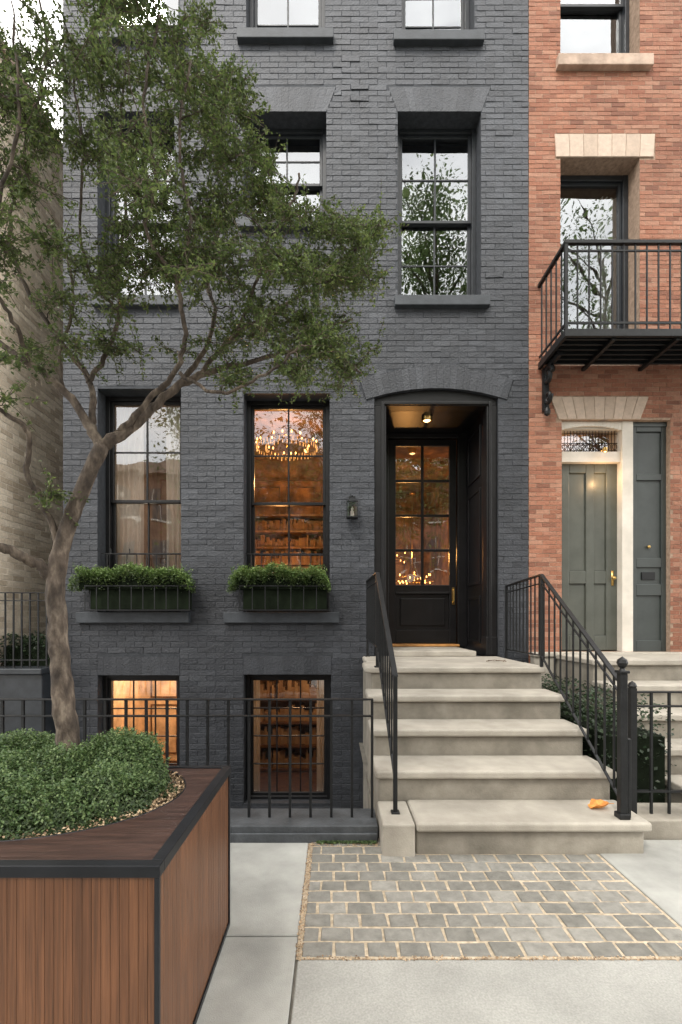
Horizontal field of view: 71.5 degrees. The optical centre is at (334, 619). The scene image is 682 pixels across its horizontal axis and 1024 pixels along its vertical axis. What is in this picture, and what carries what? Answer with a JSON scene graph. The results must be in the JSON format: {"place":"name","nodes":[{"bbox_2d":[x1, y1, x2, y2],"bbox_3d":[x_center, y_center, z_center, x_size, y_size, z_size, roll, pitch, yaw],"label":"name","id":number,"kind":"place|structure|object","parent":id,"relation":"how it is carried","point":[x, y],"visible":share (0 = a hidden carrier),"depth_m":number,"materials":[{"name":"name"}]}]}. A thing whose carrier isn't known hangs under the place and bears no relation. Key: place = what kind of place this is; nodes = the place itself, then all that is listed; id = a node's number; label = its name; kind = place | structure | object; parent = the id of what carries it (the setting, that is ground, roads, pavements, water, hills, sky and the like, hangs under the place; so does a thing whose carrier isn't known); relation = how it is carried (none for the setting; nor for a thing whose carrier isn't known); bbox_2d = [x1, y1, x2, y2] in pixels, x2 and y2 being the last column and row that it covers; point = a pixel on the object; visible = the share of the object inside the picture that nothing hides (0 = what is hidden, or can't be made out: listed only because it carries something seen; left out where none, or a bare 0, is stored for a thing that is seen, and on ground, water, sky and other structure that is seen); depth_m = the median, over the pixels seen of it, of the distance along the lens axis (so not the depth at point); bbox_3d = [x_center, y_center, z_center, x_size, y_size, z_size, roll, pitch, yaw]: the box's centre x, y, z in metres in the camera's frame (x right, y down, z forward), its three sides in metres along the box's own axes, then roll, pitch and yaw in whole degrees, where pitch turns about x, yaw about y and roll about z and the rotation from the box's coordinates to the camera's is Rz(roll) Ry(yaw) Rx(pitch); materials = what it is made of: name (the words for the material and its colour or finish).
{"place":"outdoors","nodes":[
{"label":"outdoors","id":0,"kind":"place"},
{"bbox_2d":[0,0,62,137],"label":"sky","id":1,"kind":"structure","parent":0,"point":[48,4],"materials":[{"name":"white"}]},
{"bbox_2d":[63,0,528,807],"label":"painted townhouse","id":2,"kind":"structure","parent":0,"point":[415,112],"depth_m":5.00,"materials":[{"name":"grey brick"}]},
{"bbox_2d":[115,406,143,569],"bbox_3d":[-2.335,-1.245,5.340,0.370,2.450,0.056,0,0,0],"label":"curtain","id":3,"kind":"object","parent":2,"relation":"hanging from","point":[129,476],"visible":0.52,"depth_m":5.34,"materials":[{"name":"fabric"}]},
{"bbox_2d":[76,396,189,622],"bbox_3d":[-2.110,-1.207,5.117,1.180,2.474,0.365,0,0,0],"label":"window","id":4,"kind":"structure","parent":2,"relation":"in","point":[111,504],"depth_m":5.17,"materials":[{"name":"black paint"}]},
{"bbox_2d":[91,129,178,308],"bbox_3d":[-2.073,-4.328,5.117,0.925,2.077,0.365,0,0,0],"label":"window","id":5,"kind":"structure","parent":2,"relation":"in","point":[109,203],"depth_m":4.98,"materials":[{"name":"stone"}]},
{"bbox_2d":[86,3,185,43],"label":"window","id":6,"kind":"structure","parent":2,"relation":"in","point":[115,35],"depth_m":4.96,"materials":[{"name":"stone"}]},
{"bbox_2d":[84,585,194,610],"bbox_3d":[-1.980,-0.221,4.838,1.057,0.254,0.184,0,0,0],"label":"window box","id":7,"kind":"object","parent":2,"relation":"on","point":[142,598],"visible":0.92,"depth_m":4.81,"materials":[{"name":"black metal"}]},
{"bbox_2d":[67,561,195,592],"bbox_3d":[-2.058,-0.432,4.819,1.249,0.324,0.332,0,0,0],"label":"boxwood plant","id":8,"kind":"object","parent":7,"relation":"in","point":[135,575],"visible":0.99,"depth_m":4.77,"materials":[{"name":"green plant"}]},
{"bbox_2d":[103,675,179,764],"bbox_3d":[-2.067,1.261,5.175,0.864,1.352,0.130,0,0,0],"label":"window","id":9,"kind":"structure","parent":2,"relation":"in","point":[108,680],"depth_m":5.14,"materials":[{"name":"black paint"}]},
{"bbox_2d":[166,406,180,571],"bbox_3d":[-1.760,-1.245,5.400,0.320,2.450,0.060,0,0,0],"label":"curtain","id":10,"kind":"object","parent":2,"relation":"hanging from","point":[173,479],"visible":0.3,"depth_m":5.40,"materials":[{"name":"fabric"}]},
{"bbox_2d":[254,680,259,790],"bbox_3d":[-0.920,1.415,5.360,0.160,1.630,0.050,0,0,0],"label":"curtain","id":11,"kind":"object","parent":2,"relation":"hanging from","point":[256,740],"visible":0.3,"depth_m":5.36,"materials":[{"name":"fabric"}]},
{"bbox_2d":[223,401,338,622],"bbox_3d":[-0.554,-1.182,5.117,1.208,2.425,0.365,0,0,0],"label":"window","id":12,"kind":"structure","parent":2,"relation":"in","point":[249,616],"depth_m":5.17,"materials":[{"name":"black paint"}]},
{"bbox_2d":[239,129,325,230],"bbox_3d":[-0.499,-4.736,5.117,0.988,1.260,0.365,0,0,0],"label":"window","id":13,"kind":"structure","parent":2,"relation":"in","point":[294,136],"depth_m":5.20,"materials":[{"name":"stone"}]},
{"bbox_2d":[239,585,329,610],"bbox_3d":[-0.502,-0.221,4.838,0.910,0.254,0.184,0,0,0],"label":"window box","id":14,"kind":"object","parent":2,"relation":"on","point":[290,599],"visible":0.93,"depth_m":4.81,"materials":[{"name":"black metal"}]},
{"bbox_2d":[226,560,330,592],"bbox_3d":[-0.557,-0.435,4.829,1.055,0.339,0.310,0,0,0],"label":"boxwood plant","id":15,"kind":"object","parent":14,"relation":"in","point":[274,574],"visible":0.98,"depth_m":4.77,"materials":[{"name":"green plant"}]},
{"bbox_2d":[237,0,333,44],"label":"window","id":16,"kind":"structure","parent":2,"relation":"in","point":[255,33],"depth_m":4.95,"materials":[{"name":"stone"}]},
{"bbox_2d":[256,425,317,460],"bbox_3d":[-0.660,-2.525,6.600,0.855,0.370,0.859,0,0,0],"label":"chandelier","id":17,"kind":"object","parent":2,"relation":"hanging from","point":[286,438],"visible":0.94,"depth_m":6.54,"materials":[{"name":"gold metal"}]},
{"bbox_2d":[260,680,316,770],"bbox_3d":[-0.550,1.545,7.210,1.300,1.430,0.280,0,0,0],"label":"bookcase","id":18,"kind":"object","parent":2,"relation":"in","point":[288,688],"visible":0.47,"depth_m":7.16,"materials":[{"name":"brown wood"}]},
{"bbox_2d":[246,675,330,798],"bbox_3d":[-0.496,1.257,5.175,0.921,1.359,0.130,0,0,0],"label":"window","id":19,"kind":"structure","parent":2,"relation":"in","point":[325,794],"depth_m":5.14,"materials":[{"name":"black paint"}]},
{"bbox_2d":[255,514,322,571],"bbox_3d":[-0.760,-0.780,7.820,1.320,1.880,0.280,0,0,0],"label":"bookcase","id":20,"kind":"object","parent":2,"relation":"in","point":[271,533],"visible":0.38,"depth_m":7.77,"materials":[{"name":"brown wood"}]},
{"bbox_2d":[317,680,323,790],"bbox_3d":[-0.120,1.415,5.360,0.160,1.630,0.050,0,0,0],"label":"curtain","id":21,"kind":"object","parent":2,"relation":"hanging from","point":[320,743],"visible":0.41,"depth_m":5.36,"materials":[{"name":"fabric"}]},
{"bbox_2d":[346,495,357,519],"bbox_3d":[0.185,-1.170,4.915,0.118,0.271,0.149,0,0,0],"label":"wall lantern","id":22,"kind":"object","parent":2,"relation":"attached to","point":[352,501],"depth_m":4.89,"materials":[{"name":"black metal"}]},
{"bbox_2d":[396,492,433,583],"bbox_3d":[1.250,-1.319,7.600,0.694,1.461,0.694,0,0,0],"label":"chandelier","id":23,"kind":"object","parent":2,"relation":"hanging from","point":[412,494],"visible":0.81,"depth_m":7.59,"materials":[{"name":"gold metal"}]},
{"bbox_2d":[386,433,466,645],"bbox_3d":[1.085,-0.977,5.834,1.068,2.601,0.133,0,0,0],"label":"door","id":24,"kind":"structure","parent":2,"relation":"in","point":[416,614],"depth_m":5.82,"materials":[{"name":"black paint"}]},
{"bbox_2d":[393,0,484,46],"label":"window","id":25,"kind":"structure","parent":2,"relation":"in","point":[462,35],"depth_m":4.95,"materials":[{"name":"stone"}]},
{"bbox_2d":[394,129,489,308],"bbox_3d":[1.132,-4.328,5.117,0.995,2.077,0.365,0,0,0],"label":"window","id":26,"kind":"structure","parent":2,"relation":"in","point":[434,137],"depth_m":5.19,"materials":[{"name":"wood"}]},
{"bbox_2d":[288,743,378,1023],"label":"ground","id":27,"kind":"structure","parent":0,"point":[364,758],"depth_m":2.20,"materials":[{"name":"grey concrete"}]},
{"bbox_2d":[0,666,55,739],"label":"terrace wall","id":28,"kind":"structure","parent":27,"relation":"on","point":[25,682],"depth_m":4.70,"materials":[{"name":"stone"}]},
{"bbox_2d":[0,592,47,667],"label":"terrace railing","id":29,"kind":"object","parent":28,"relation":"on","point":[22,659],"visible":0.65,"depth_m":4.77,"materials":[{"name":"black metal"}]},
{"bbox_2d":[0,630,49,665],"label":"ivy plant","id":30,"kind":"object","parent":28,"relation":"on","point":[42,650],"visible":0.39,"depth_m":5.05,"materials":[{"name":"green plant"}]},
{"bbox_2d":[0,43,62,665],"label":"tan brick building","id":31,"kind":"structure","parent":27,"relation":"on","point":[24,526],"depth_m":5.58,"materials":[{"name":"beige brick"}]},
{"bbox_2d":[230,808,377,842],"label":"area kerb","id":32,"kind":"structure","parent":27,"relation":"on","point":[279,825],"depth_m":2.75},
{"bbox_2d":[0,698,372,816],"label":"iron fence","id":33,"kind":"object","parent":32,"relation":"on","point":[85,715],"visible":0.65,"depth_m":2.85,"materials":[{"name":"black metal"}]},
{"bbox_2d":[362,656,651,856],"bbox_3d":[0.988,1.330,3.772,1.475,1.900,2.425,0,0,0],"label":"front stoop","id":34,"kind":"object","parent":27,"relation":"on","point":[492,759],"visible":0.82,"depth_m":2.95,"materials":[{"name":"stone"}]},
{"bbox_2d":[365,572,399,814],"bbox_3d":[0.347,0.350,3.828,0.053,1.520,2.264,0,0,0],"label":"stair railing","id":35,"kind":"object","parent":34,"relation":"on","point":[375,605],"visible":1,"depth_m":3.25,"materials":[{"name":"black metal"}]},
{"bbox_2d":[505,574,630,819],"bbox_3d":[1.727,0.362,3.777,0.128,1.475,2.371,0,0,5],"label":"stair railing","id":36,"kind":"object","parent":34,"relation":"on","point":[622,791],"visible":0.98,"depth_m":3.05,"materials":[{"name":"black metal"}]},
{"bbox_2d":[588,799,613,808],"bbox_3d":[1.556,1.075,2.760,0.139,0.045,0.088,0,0,0],"label":"fallen leaf","id":37,"kind":"object","parent":34,"relation":"on","point":[599,803],"visible":1,"depth_m":2.78,"materials":[{"name":"orange plant"}]},
{"bbox_2d":[528,0,681,689],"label":"brick townhouse","id":38,"kind":"structure","parent":27,"relation":"on","point":[605,441],"depth_m":5.00,"materials":[{"name":"brick"}]},
{"bbox_2d":[562,464,616,649],"bbox_3d":[2.746,-0.681,5.113,0.629,2.017,0.094,0,0,0],"label":"door","id":39,"kind":"structure","parent":38,"relation":"in","point":[589,491],"depth_m":5.12,"materials":[{"name":"grey paint"}]},
{"bbox_2d":[560,175,627,328],"bbox_3d":[2.806,-3.796,5.255,0.836,2.169,0.130,0,0,0],"label":"window","id":40,"kind":"structure","parent":38,"relation":"in","point":[618,183],"depth_m":5.22,"materials":[{"name":"wood"}]},
{"bbox_2d":[556,0,653,70],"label":"window","id":41,"kind":"structure","parent":38,"relation":"in","point":[622,60],"depth_m":4.97,"materials":[{"name":"stone"}]},
{"bbox_2d":[597,196,616,328],"bbox_3d":[3.060,-3.745,5.300,0.220,1.950,0.059,0,0,0],"label":"curtain","id":42,"kind":"object","parent":38,"relation":"hanging from","point":[607,218],"visible":0.58,"depth_m":5.30,"materials":[{"name":"fabric"}]},
{"bbox_2d":[538,239,681,415],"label":"balcony","id":43,"kind":"structure","parent":38,"relation":"attached to","point":[643,348],"depth_m":4.50,"materials":[{"name":"black metal"}]},
{"bbox_2d":[542,673,676,802],"bbox_3d":[2.015,0.904,4.001,0.501,0.843,1.824,0,0,0],"label":"ivy plant","id":44,"kind":"object","parent":27,"relation":"on","point":[659,753],"visible":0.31,"depth_m":3.21,"materials":[{"name":"green plant"}]},
{"bbox_2d":[554,654,681,802],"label":"neighbour stoop","id":45,"kind":"object","parent":27,"relation":"on","point":[655,672],"visible":0.27,"depth_m":4.17,"materials":[{"name":"stone"}]},
{"bbox_2d":[637,803,681,839],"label":"stone kerb","id":46,"kind":"structure","parent":27,"relation":"on","point":[664,823],"depth_m":2.77,"materials":[{"name":"beige stone"}]},
{"bbox_2d":[628,681,681,813],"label":"iron gate","id":47,"kind":"structure","parent":46,"relation":"on","point":[632,710],"depth_m":2.85,"materials":[{"name":"black metal"}]},
{"bbox_2d":[192,840,681,1023],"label":"pavement","id":48,"kind":"structure","parent":0,"point":[251,982],"depth_m":1.69,"materials":[{"name":"concrete"}]},
{"bbox_2d":[0,765,230,1023],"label":"wooden planter","id":49,"kind":"object","parent":48,"relation":"on","point":[124,921],"visible":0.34,"depth_m":1.19,"materials":[{"name":"brown wood"}]},
{"bbox_2d":[0,726,178,839],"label":"boxwood shrub","id":50,"kind":"object","parent":49,"relation":"in","point":[45,784],"visible":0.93,"depth_m":1.57,"materials":[{"name":"green plant"}]},
{"bbox_2d":[0,0,408,752],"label":"street tree","id":51,"kind":"object","parent":49,"relation":"in","point":[124,172],"visible":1,"depth_m":1.79,"materials":[{"name":"green plant"}]},
{"bbox_2d":[296,838,681,959],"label":"cobbled paving","id":52,"kind":"structure","parent":0,"point":[370,900],"depth_m":2.09,"materials":[{"name":"stone"}]},
{"bbox_2d":[316,840,376,844],"bbox_3d":[0.070,1.272,2.712,0.357,0.020,0.062,0,0,0],"label":"moss and weeds","id":53,"kind":"object","parent":52,"relation":"on","point":[371,842],"visible":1,"depth_m":2.71,"materials":[{"name":"green plant"}]},
{"bbox_2d":[295,842,681,961],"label":"gravel grit","id":54,"kind":"object","parent":52,"relation":"on","point":[483,957],"visible":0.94,"depth_m":1.80,"materials":[{"name":"sandy gravel"},{"name":"stone"}]}
]}

